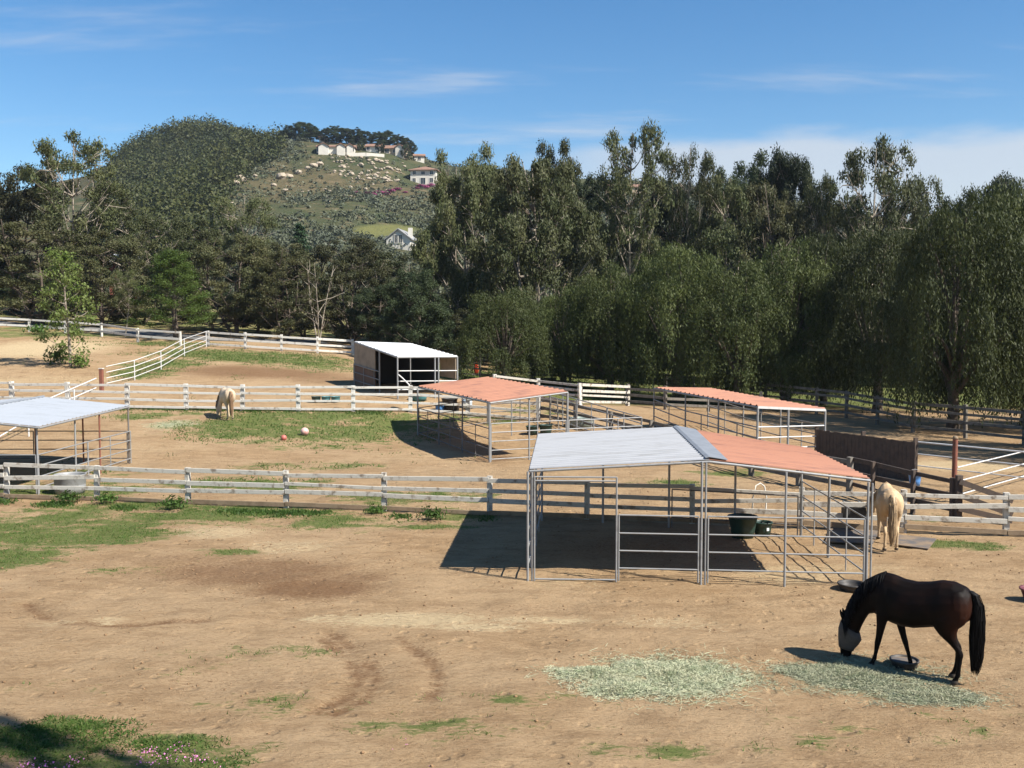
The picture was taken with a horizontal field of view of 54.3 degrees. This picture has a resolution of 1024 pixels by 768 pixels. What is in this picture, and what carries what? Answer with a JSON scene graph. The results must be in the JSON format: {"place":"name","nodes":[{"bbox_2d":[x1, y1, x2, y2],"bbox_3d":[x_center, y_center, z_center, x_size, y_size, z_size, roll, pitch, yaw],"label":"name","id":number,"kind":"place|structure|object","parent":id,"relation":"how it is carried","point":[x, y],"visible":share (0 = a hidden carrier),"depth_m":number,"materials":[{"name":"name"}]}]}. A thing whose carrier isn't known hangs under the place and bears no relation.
{"place":"outdoors","nodes":[
{"label":"outdoors","id":0,"kind":"place"},
{"bbox_2d":[0,321,332,343],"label":"path","id":1,"kind":"structure","parent":0,"point":[162,334],"depth_m":84.01,"materials":[{"name":"soil"}]},
{"bbox_2d":[0,132,960,333],"bbox_3d":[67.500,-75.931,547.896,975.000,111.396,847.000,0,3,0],"label":"hill","id":2,"kind":"structure","parent":0,"point":[376,229],"depth_m":350.94,"materials":[{"name":"plant"}]},
{"bbox_2d":[80,113,288,279],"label":"wood","id":3,"kind":"object","parent":2,"relation":"on","point":[185,189],"visible":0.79,"depth_m":386.36,"materials":[{"name":"green plant"}]},
{"bbox_2d":[315,142,356,154],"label":"ridge villa","id":4,"kind":"object","parent":2,"relation":"on","point":[323,148],"visible":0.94,"depth_m":392.39,"materials":[{"name":"white paint"}]},
{"bbox_2d":[384,228,415,250],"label":"gabled house","id":5,"kind":"structure","parent":2,"relation":"on","point":[400,236],"depth_m":258.77,"materials":[{"name":"white paint"}]},
{"bbox_2d":[408,167,440,185],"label":"mansion","id":6,"kind":"structure","parent":2,"relation":"on","point":[424,175],"depth_m":379.87,"materials":[{"name":"white paint"}]},
{"bbox_2d":[93,135,852,308],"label":"scrub","id":7,"kind":"object","parent":2,"relation":"on","point":[320,237],"visible":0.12,"depth_m":311.83,"materials":[{"name":"plant"}]},
{"bbox_2d":[173,526,825,653],"bbox_3d":[0.973,4.135,20.879,19.884,0.076,14.430,0,3,0],"label":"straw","id":8,"kind":"object","parent":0,"point":[441,617],"visible":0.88,"depth_m":18.18,"materials":[{"name":"beige"}]},
{"bbox_2d":[0,298,1023,767],"bbox_3d":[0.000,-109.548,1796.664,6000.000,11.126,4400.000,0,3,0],"label":"ground","id":9,"kind":"structure","parent":0,"point":[60,640],"depth_m":19.67,"materials":[{"name":"soil"}]},
{"bbox_2d":[0,269,47,313],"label":"evergreen tree","id":10,"kind":"object","parent":9,"relation":"on","point":[5,291],"visible":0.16,"depth_m":93.86,"materials":[{"name":"green plant"}]},
{"bbox_2d":[0,162,78,312],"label":"eucalyptus tree","id":11,"kind":"object","parent":9,"relation":"on","point":[12,197],"visible":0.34,"depth_m":96.54,"materials":[{"name":"green plant"}]},
{"bbox_2d":[0,217,101,323],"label":"eucalyptus tree","id":12,"kind":"object","parent":9,"relation":"on","point":[39,229],"visible":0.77,"depth_m":84.32,"materials":[{"name":"green plant"}]},
{"bbox_2d":[43,344,67,364],"bbox_3d":[-28.773,-1.799,62.998,1.750,1.489,1.779,3,5,43],"label":"bush","id":13,"kind":"object","parent":9,"relation":"on","point":[56,355],"visible":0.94,"depth_m":62.74,"materials":[{"name":"green plant"}]},
{"bbox_2d":[0,395,131,494],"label":"horse shelter","id":14,"kind":"object","parent":9,"relation":"on","point":[37,411],"visible":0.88,"depth_m":35.82,"materials":[{"name":"white metal"}]},
{"bbox_2d":[33,246,100,366],"bbox_3d":[-27.593,-4.694,61.779,3.946,7.716,3.824,-1,4,-20],"label":"sycamore tree","id":15,"kind":"object","parent":9,"relation":"on","point":[73,329],"visible":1,"depth_m":61.45,"materials":[{"name":"green plant"}]},
{"bbox_2d":[53,472,86,494],"bbox_3d":[-14.087,3.165,31.821,1.000,0.610,1.000,0,3,0],"label":"water trough","id":16,"kind":"object","parent":9,"relation":"on","point":[79,482],"visible":0.52,"depth_m":31.52,"materials":[{"name":"metal"}]},
{"bbox_2d":[18,128,129,317],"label":"eucalyptus tree","id":17,"kind":"object","parent":9,"relation":"on","point":[55,165],"visible":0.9,"depth_m":93.66,"materials":[{"name":"green plant"}]},
{"bbox_2d":[0,317,181,344],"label":"board fence","id":18,"kind":"object","parent":9,"relation":"on","point":[102,331],"visible":0.73,"depth_m":78.44,"materials":[{"name":"white paint"}]},
{"bbox_2d":[37,229,153,326],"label":"eucalyptus tree","id":19,"kind":"object","parent":9,"relation":"on","point":[127,250],"visible":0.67,"depth_m":86.54,"materials":[{"name":"green plant"}]},
{"bbox_2d":[70,183,161,309],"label":"eucalyptus tree","id":20,"kind":"object","parent":9,"relation":"on","point":[128,224],"visible":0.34,"depth_m":102.31,"materials":[{"name":"green plant"}]},
{"bbox_2d":[107,268,146,336],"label":"eucalyptus tree","id":21,"kind":"object","parent":9,"relation":"on","point":[113,281],"visible":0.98,"depth_m":79.46,"materials":[{"name":"green plant"}]},
{"bbox_2d":[0,712,259,767],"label":"ground cover","id":22,"kind":"object","parent":9,"relation":"on","point":[51,735],"visible":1,"depth_m":12.90,"materials":[{"name":"plant"}]},
{"bbox_2d":[103,285,185,323],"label":"eucalyptus tree","id":23,"kind":"object","parent":9,"relation":"on","point":[145,319],"visible":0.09,"depth_m":93.36,"materials":[{"name":"green plant"}]},
{"bbox_2d":[106,331,206,383],"bbox_3d":[-22.250,-1.931,65.424,1.376,2.925,18.255,0,3,0],"label":"pipe fence","id":24,"kind":"object","parent":9,"relation":"on","point":[134,371],"visible":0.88,"depth_m":61.18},
{"bbox_2d":[129,210,195,311],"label":"eucalyptus tree","id":25,"kind":"object","parent":9,"relation":"on","point":[151,245],"visible":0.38,"depth_m":109.79,"materials":[{"name":"green plant"}]},
{"bbox_2d":[122,247,218,337],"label":"pine tree","id":26,"kind":"object","parent":9,"relation":"on","point":[184,271],"visible":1,"depth_m":78.95,"materials":[{"name":"green plant"}]},
{"bbox_2d":[151,494,191,510],"bbox_3d":[-9.841,3.435,28.991,1.037,0.463,1.108,2,4,35],"label":"bush","id":27,"kind":"object","parent":9,"relation":"on","point":[172,502],"visible":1,"depth_m":28.89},
{"bbox_2d":[162,218,232,310],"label":"eucalyptus tree","id":28,"kind":"object","parent":9,"relation":"on","point":[198,233],"visible":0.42,"depth_m":105.76,"materials":[{"name":"green plant"}]},
{"bbox_2d":[167,289,249,329],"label":"eucalyptus tree","id":29,"kind":"object","parent":9,"relation":"on","point":[214,294],"visible":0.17,"depth_m":91.31,"materials":[{"name":"green plant"}]},
{"bbox_2d":[215,387,235,418],"bbox_3d":[-13.983,0.915,48.819,0.586,1.493,2.297,-2,4,-30],"label":"horse","id":30,"kind":"object","parent":9,"relation":"on","point":[227,397],"visible":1,"depth_m":48.11},
{"bbox_2d":[179,232,291,336],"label":"eucalyptus tree","id":31,"kind":"object","parent":9,"relation":"on","point":[240,254],"visible":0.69,"depth_m":84.23,"materials":[{"name":"green plant"}]},
{"bbox_2d":[209,193,280,275],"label":"eucalyptus tree","id":32,"kind":"object","parent":9,"relation":"on","point":[253,204],"visible":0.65,"depth_m":110.80,"materials":[{"name":"green plant"}]},
{"bbox_2d":[0,405,501,522],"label":"weeds","id":33,"kind":"object","parent":9,"relation":"on","point":[120,507],"visible":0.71,"depth_m":29.15,"materials":[{"name":"plant"}]},
{"bbox_2d":[209,284,301,332],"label":"evergreen tree","id":34,"kind":"object","parent":9,"relation":"on","point":[250,320],"visible":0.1,"depth_m":90.62,"materials":[{"name":"green plant"}]},
{"bbox_2d":[0,381,540,420],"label":"board fence","id":35,"kind":"object","parent":9,"relation":"on","point":[126,392],"visible":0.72,"depth_m":50.79,"materials":[{"name":"white paint"}]},
{"bbox_2d":[206,331,353,354],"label":"board fence","id":36,"kind":"object","parent":9,"relation":"on","point":[281,342],"visible":0.91,"depth_m":74.09,"materials":[{"name":"white paint"}]},
{"bbox_2d":[233,242,332,325],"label":"eucalyptus tree","id":37,"kind":"object","parent":9,"relation":"on","point":[292,246],"visible":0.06,"depth_m":105.87,"materials":[{"name":"plant"}]},
{"bbox_2d":[244,247,340,340],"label":"eucalyptus tree","id":38,"kind":"object","parent":9,"relation":"on","point":[261,289],"visible":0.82,"depth_m":82.81,"materials":[{"name":"green plant"}]},
{"bbox_2d":[290,223,319,308],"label":"conifer tree","id":39,"kind":"object","parent":9,"relation":"on","point":[299,235],"visible":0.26,"depth_m":116.62,"materials":[{"name":"green plant"}]},
{"bbox_2d":[263,289,347,336],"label":"eucalyptus tree","id":40,"kind":"object","parent":9,"relation":"on","point":[301,296],"visible":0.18,"depth_m":90.96,"materials":[{"name":"plant"}]},
{"bbox_2d":[290,256,353,346],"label":"bare tree","id":41,"kind":"object","parent":9,"relation":"on","point":[310,296],"visible":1,"depth_m":79.98,"materials":[{"name":"grey plant"}]},
{"bbox_2d":[7,338,681,481],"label":"grass","id":42,"kind":"structure","parent":9,"relation":"on","point":[244,362],"depth_m":49.85,"materials":[{"name":"plant"}]},
{"bbox_2d":[314,295,375,337],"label":"eucalyptus tree","id":43,"kind":"object","parent":9,"relation":"on","point":[337,301],"visible":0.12,"depth_m":88.78,"materials":[{"name":"green plant"}]},
{"bbox_2d":[298,234,404,326],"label":"eucalyptus tree","id":44,"kind":"object","parent":9,"relation":"on","point":[324,254],"visible":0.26,"depth_m":107.48,"materials":[{"name":"plant"}]},
{"bbox_2d":[313,253,392,345],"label":"eucalyptus tree","id":45,"kind":"object","parent":9,"relation":"on","point":[350,273],"visible":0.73,"depth_m":82.89,"materials":[{"name":"green plant"}]},
{"bbox_2d":[344,282,416,341],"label":"evergreen tree","id":46,"kind":"object","parent":9,"relation":"on","point":[377,295],"visible":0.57,"depth_m":79.29,"materials":[{"name":"green plant"}]},
{"bbox_2d":[344,250,417,319],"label":"eucalyptus tree","id":47,"kind":"object","parent":9,"relation":"on","point":[398,264],"visible":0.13,"depth_m":102.65,"materials":[{"name":"green plant"}]},
{"bbox_2d":[353,341,457,398],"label":"horse shed","id":48,"kind":"structure","parent":9,"relation":"on","point":[375,363],"depth_m":57.06,"materials":[{"name":"white metal"}]},
{"bbox_2d":[375,268,455,350],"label":"evergreen tree","id":49,"kind":"object","parent":9,"relation":"on","point":[420,289],"visible":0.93,"depth_m":72.64,"materials":[{"name":"green plant"}]},
{"bbox_2d":[415,505,451,520],"bbox_3d":[-2.206,3.543,27.442,0.963,0.430,1.029,2,4,35],"label":"bush","id":50,"kind":"object","parent":9,"relation":"on","point":[431,514],"visible":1,"depth_m":27.35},
{"bbox_2d":[420,303,499,361],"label":"eucalyptus tree","id":51,"kind":"object","parent":9,"relation":"on","point":[459,313],"visible":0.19,"depth_m":78.59,"materials":[{"name":"green plant"}]},
{"bbox_2d":[410,141,512,350],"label":"eucalyptus tree","id":52,"kind":"object","parent":9,"relation":"on","point":[444,246],"visible":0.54,"depth_m":87.39,"materials":[{"name":"green plant"}]},
{"bbox_2d":[417,376,568,461],"bbox_3d":[-1.258,1.363,44.331,3.802,2.855,10.716,-1,4,-20],"label":"horse shelter","id":53,"kind":"object","parent":9,"relation":"on","point":[488,390],"visible":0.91,"depth_m":42.36,"materials":[{"name":"red metal"}]},
{"bbox_2d":[0,479,1004,767],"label":"grass","id":54,"kind":"structure","parent":9,"relation":"on","point":[102,529],"depth_m":25.78,"materials":[{"name":"plant"}]},
{"bbox_2d":[449,285,556,383],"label":"pepper tree","id":55,"kind":"object","parent":9,"relation":"on","point":[506,356],"visible":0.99,"depth_m":66.90,"materials":[{"name":"green plant"}]},
{"bbox_2d":[0,463,1023,535],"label":"board fence","id":56,"kind":"object","parent":9,"relation":"on","point":[586,494],"visible":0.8,"depth_m":28.07,"materials":[{"name":"white wood"}]},
{"bbox_2d":[0,485,1023,767],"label":"clods","id":57,"kind":"object","parent":9,"relation":"on","point":[452,605],"visible":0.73,"depth_m":19.03,"materials":[{"name":"soil"}]},
{"bbox_2d":[460,151,608,365],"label":"eucalyptus tree","id":58,"kind":"object","parent":9,"relation":"on","point":[560,222],"visible":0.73,"depth_m":78.75,"materials":[{"name":"green plant"}]},
{"bbox_2d":[516,137,594,332],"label":"eucalyptus tree","id":59,"kind":"object","parent":9,"relation":"on","point":[564,149],"visible":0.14,"depth_m":94.48,"materials":[{"name":"green plant"}]},
{"bbox_2d":[492,374,629,405],"bbox_3d":[3.595,0.609,57.938,9.202,2.436,2.764,-2,4,-26],"label":"board fence","id":60,"kind":"object","parent":9,"relation":"on","point":[580,390],"visible":0.55,"depth_m":57.55,"materials":[{"name":"white paint"}]},
{"bbox_2d":[510,284,613,387],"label":"pepper tree","id":61,"kind":"object","parent":9,"relation":"on","point":[549,300],"visible":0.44,"depth_m":70.49,"materials":[{"name":"green plant"}]},
{"bbox_2d":[553,172,618,288],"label":"evergreen tree","id":62,"kind":"object","parent":9,"relation":"on","point":[591,197],"visible":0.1,"depth_m":102.61,"materials":[{"name":"green plant"}]},
{"bbox_2d":[551,259,671,395],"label":"pepper tree","id":63,"kind":"object","parent":9,"relation":"on","point":[608,358],"visible":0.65,"depth_m":67.64,"materials":[{"name":"green plant"}]},
{"bbox_2d":[581,176,642,314],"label":"eucalyptus tree","id":64,"kind":"object","parent":9,"relation":"on","point":[605,236],"visible":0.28,"depth_m":99.75,"materials":[{"name":"green plant"}]},
{"bbox_2d":[595,117,675,279],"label":"eucalyptus tree","id":65,"kind":"object","parent":9,"relation":"on","point":[647,182],"visible":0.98,"depth_m":95.34,"materials":[{"name":"green plant"}]},
{"bbox_2d":[620,177,705,313],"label":"evergreen tree","id":66,"kind":"object","parent":9,"relation":"on","point":[662,231],"visible":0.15,"depth_m":106.65,"materials":[{"name":"green plant"}]},
{"bbox_2d":[524,641,817,714],"bbox_3d":[2.405,4.442,15.346,4.486,0.237,3.191,0,3,0],"label":"hay","id":67,"kind":"object","parent":9,"relation":"on","point":[683,676],"visible":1,"depth_m":15.14},
{"bbox_2d":[604,241,749,401],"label":"pepper tree","id":68,"kind":"object","parent":9,"relation":"on","point":[668,287],"visible":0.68,"depth_m":65.05,"materials":[{"name":"green plant"}]},
{"bbox_2d":[661,141,723,274],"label":"eucalyptus tree","id":69,"kind":"object","parent":9,"relation":"on","point":[699,189],"visible":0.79,"depth_m":97.61,"materials":[{"name":"green plant"}]},
{"bbox_2d":[626,384,762,414],"bbox_3d":[9.841,1.032,57.635,8.534,1.975,3.017,2,4,32],"label":"board fence","id":70,"kind":"object","parent":9,"relation":"on","point":[664,397],"visible":0.57,"depth_m":57.05,"materials":[{"name":"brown wood"}]},
{"bbox_2d":[538,398,853,491],"bbox_3d":[6.582,2.225,41.006,1.738,1.984,21.191,-2,4,-26],"label":"board fence","id":71,"kind":"object","parent":9,"relation":"on","point":[849,462],"visible":0.24,"depth_m":43.27,"materials":[{"name":"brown wood"}]},
{"bbox_2d":[526,425,873,586],"bbox_3d":[4.029,2.666,23.876,7.204,2.732,6.592,0,3,4],"label":"horse shelter","id":72,"kind":"object","parent":9,"relation":"on","point":[615,448],"visible":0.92,"depth_m":21.89,"materials":[{"name":"white metal"}]},
{"bbox_2d":[681,174,759,315],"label":"eucalyptus tree","id":73,"kind":"object","parent":9,"relation":"on","point":[737,205],"visible":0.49,"depth_m":95.65,"materials":[{"name":"green plant"}]},
{"bbox_2d":[653,387,825,447],"bbox_3d":[9.350,1.625,43.651,3.198,2.445,12.052,-1,4,-11],"label":"horse shelter","id":74,"kind":"object","parent":9,"relation":"on","point":[748,400],"visible":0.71,"depth_m":41.61,"materials":[{"name":"red metal"}]},
{"bbox_2d":[660,256,822,407],"bbox_3d":[14.469,-3.099,62.812,8.438,9.853,9.065,-2,4,-27],"label":"pepper tree","id":75,"kind":"object","parent":9,"relation":"on","point":[756,303],"visible":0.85,"depth_m":61.41,"materials":[{"name":"green plant"}]},
{"bbox_2d":[459,356,1023,444],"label":"board fence","id":76,"kind":"object","parent":9,"relation":"on","point":[964,422],"visible":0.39,"depth_m":51.22,"materials":[{"name":"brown wood"}]},
{"bbox_2d":[727,513,757,538],"bbox_3d":[5.818,3.598,25.174,0.770,0.545,0.770,0,3,0],"label":"muck tub","id":77,"kind":"object","parent":9,"relation":"on","point":[746,526],"visible":0.77,"depth_m":24.92,"materials":[{"name":"green plastic"}]},
{"bbox_2d":[697,148,792,277],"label":"evergreen tree","id":78,"kind":"object","parent":9,"relation":"on","point":[754,172],"visible":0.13,"depth_m":104.25,"materials":[{"name":"green plant"}]},
{"bbox_2d":[755,520,772,536],"bbox_3d":[6.378,3.679,25.405,0.503,0.355,0.503,0,3,0],"label":"bucket","id":79,"kind":"object","parent":9,"relation":"on","point":[764,528],"visible":0.78,"depth_m":25.23,"materials":[{"name":"green plastic"}]},
{"bbox_2d":[733,178,813,293],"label":"eucalyptus tree","id":80,"kind":"object","parent":9,"relation":"on","point":[760,216],"visible":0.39,"depth_m":95.01,"materials":[{"name":"green plant"}]},
{"bbox_2d":[707,235,858,406],"bbox_3d":[17.446,-3.854,64.197,9.144,11.456,8.514,2,4,26],"label":"pepper tree","id":81,"kind":"object","parent":9,"relation":"on","point":[789,275],"visible":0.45,"depth_m":62.29,"materials":[{"name":"green plant"}]},
{"bbox_2d":[749,141,833,278],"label":"evergreen tree","id":82,"kind":"object","parent":9,"relation":"on","point":[790,176],"visible":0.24,"depth_m":101.79,"materials":[{"name":"green plant"}]},
{"bbox_2d":[796,170,843,265],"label":"eucalyptus tree","id":83,"kind":"object","parent":9,"relation":"on","point":[828,212],"visible":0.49,"depth_m":95.49,"materials":[{"name":"green plant"}]},
{"bbox_2d":[768,226,886,404],"bbox_3d":[20.501,-4.317,65.993,7.857,12.251,8.364,-2,4,-28],"label":"pepper tree","id":84,"kind":"object","parent":9,"relation":"on","point":[823,250],"visible":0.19,"depth_m":64.30,"materials":[{"name":"green plant"}]},
{"bbox_2d":[813,193,884,323],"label":"eucalyptus tree","id":85,"kind":"object","parent":9,"relation":"on","point":[860,226],"visible":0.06,"depth_m":102.48,"materials":[{"name":"green plant"}]},
{"bbox_2d":[837,579,862,592],"bbox_3d":[6.883,4.101,20.211,0.578,0.145,0.578,0,3,0],"label":"feed pan","id":86,"kind":"object","parent":9,"relation":"on","point":[848,585],"visible":0.67,"depth_m":20.33,"materials":[{"name":"grey metal"}]},
{"bbox_2d":[825,527,877,543],"bbox_3d":[8.599,3.833,25.167,1.221,0.026,1.830,1,4,21],"label":"rubber mat","id":87,"kind":"object","parent":9,"relation":"on","point":[842,532],"visible":0.57,"depth_m":25.17,"materials":[{"name":"rubber"}]},
{"bbox_2d":[814,426,917,480],"bbox_3d":[12.695,2.556,36.142,0.195,1.700,4.792,-2,4,-27],"label":"board screen","id":88,"kind":"object","parent":9,"relation":"on","point":[897,453],"visible":0.64,"depth_m":35.69,"materials":[{"name":"brown wood"}]},
{"bbox_2d":[715,648,1020,714],"bbox_3d":[5.611,4.475,15.175,4.785,0.234,3.194,2,4,30],"label":"hay","id":89,"kind":"object","parent":9,"relation":"on","point":[855,674],"visible":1,"depth_m":14.99},
{"bbox_2d":[838,571,985,684],"bbox_3d":[6.152,3.704,15.470,2.197,1.524,0.598,3,4,38],"label":"horse","id":90,"kind":"object","parent":89,"relation":"on","point":[946,609],"visible":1,"depth_m":15.18},
{"bbox_2d":[824,132,922,327],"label":"eucalyptus tree","id":91,"kind":"object","parent":9,"relation":"on","point":[858,175],"visible":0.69,"depth_m":92.26,"materials":[{"name":"green plant"}]},
{"bbox_2d":[798,213,951,413],"bbox_3d":[21.983,-4.079,60.013,9.421,12.506,10.506,3,3,36],"label":"pepper tree","id":92,"kind":"object","parent":9,"relation":"on","point":[850,301],"visible":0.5,"depth_m":58.95,"materials":[{"name":"green plant"}]},
{"bbox_2d":[866,482,903,550],"bbox_3d":[9.197,3.171,24.585,0.602,1.478,2.644,1,4,10],"label":"horse","id":93,"kind":"object","parent":9,"relation":"on","point":[888,501],"visible":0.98,"depth_m":23.62},
{"bbox_2d":[852,457,954,516],"bbox_3d":[11.225,3.158,29.230,0.324,1.539,4.549,-1,4,-18],"label":"board fence","id":94,"kind":"object","parent":9,"relation":"on","point":[912,487],"visible":0.71,"depth_m":28.37,"materials":[{"name":"brown wood"}]},
{"bbox_2d":[889,654,919,669],"bbox_3d":[6.182,4.388,15.732,0.449,0.115,0.449,0,3,0],"label":"feed pan","id":95,"kind":"object","parent":9,"relation":"on","point":[898,661],"visible":0.94,"depth_m":15.66,"materials":[{"name":"black rubber"}]},
{"bbox_2d":[870,166,944,278],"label":"eucalyptus tree","id":96,"kind":"object","parent":9,"relation":"on","point":[920,191],"visible":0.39,"depth_m":94.64,"materials":[{"name":"green plant"}]},
{"bbox_2d":[895,535,936,549],"bbox_3d":[9.843,3.873,24.515,0.894,0.025,1.338,2,4,31],"label":"rubber mat","id":97,"kind":"object","parent":9,"relation":"on","point":[916,542],"visible":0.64,"depth_m":24.48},
{"bbox_2d":[851,183,1023,431],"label":"pepper tree","id":98,"kind":"object","parent":9,"relation":"on","point":[957,353],"visible":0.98,"depth_m":48.22,"materials":[{"name":"green plant"}]},
{"bbox_2d":[896,188,979,297],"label":"evergreen tree","id":99,"kind":"object","parent":9,"relation":"on","point":[949,200],"depth_m":104.74,"materials":[{"name":"green plant"}]},
{"bbox_2d":[918,441,1023,477],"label":"pipe fence","id":100,"kind":"object","parent":9,"relation":"on","point":[972,459],"visible":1,"depth_m":32.58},
{"bbox_2d":[927,196,1016,312],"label":"eucalyptus tree","id":101,"kind":"object","parent":9,"relation":"on","point":[964,208],"visible":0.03,"depth_m":90.78,"materials":[{"name":"green plant"}]},
{"bbox_2d":[926,176,1023,425],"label":"pepper tree","id":102,"kind":"object","parent":9,"relation":"on","point":[1013,203],"visible":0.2,"depth_m":50.24,"materials":[{"name":"green plant"}]},
{"bbox_2d":[954,475,1013,523],"bbox_3d":[12.742,3.216,26.948,1.490,1.500,0.224,0,3,2],"label":"board fence","id":103,"kind":"object","parent":9,"relation":"on","point":[960,482],"visible":0.62,"depth_m":26.85,"materials":[{"name":"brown wood"}]},
{"bbox_2d":[953,168,1023,275],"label":"evergreen tree","id":104,"kind":"object","parent":9,"relation":"on","point":[1006,181],"visible":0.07,"depth_m":98.85,"materials":[{"name":"green plant"}]},
{"bbox_2d":[957,452,1023,493],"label":"pipe fence","id":105,"kind":"object","parent":9,"relation":"on","point":[991,472],"visible":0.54,"depth_m":32.00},
{"bbox_2d":[0,0,1023,219],"label":"sky","id":106,"kind":"structure","parent":0,"point":[818,79],"materials":[{"name":"blue"}]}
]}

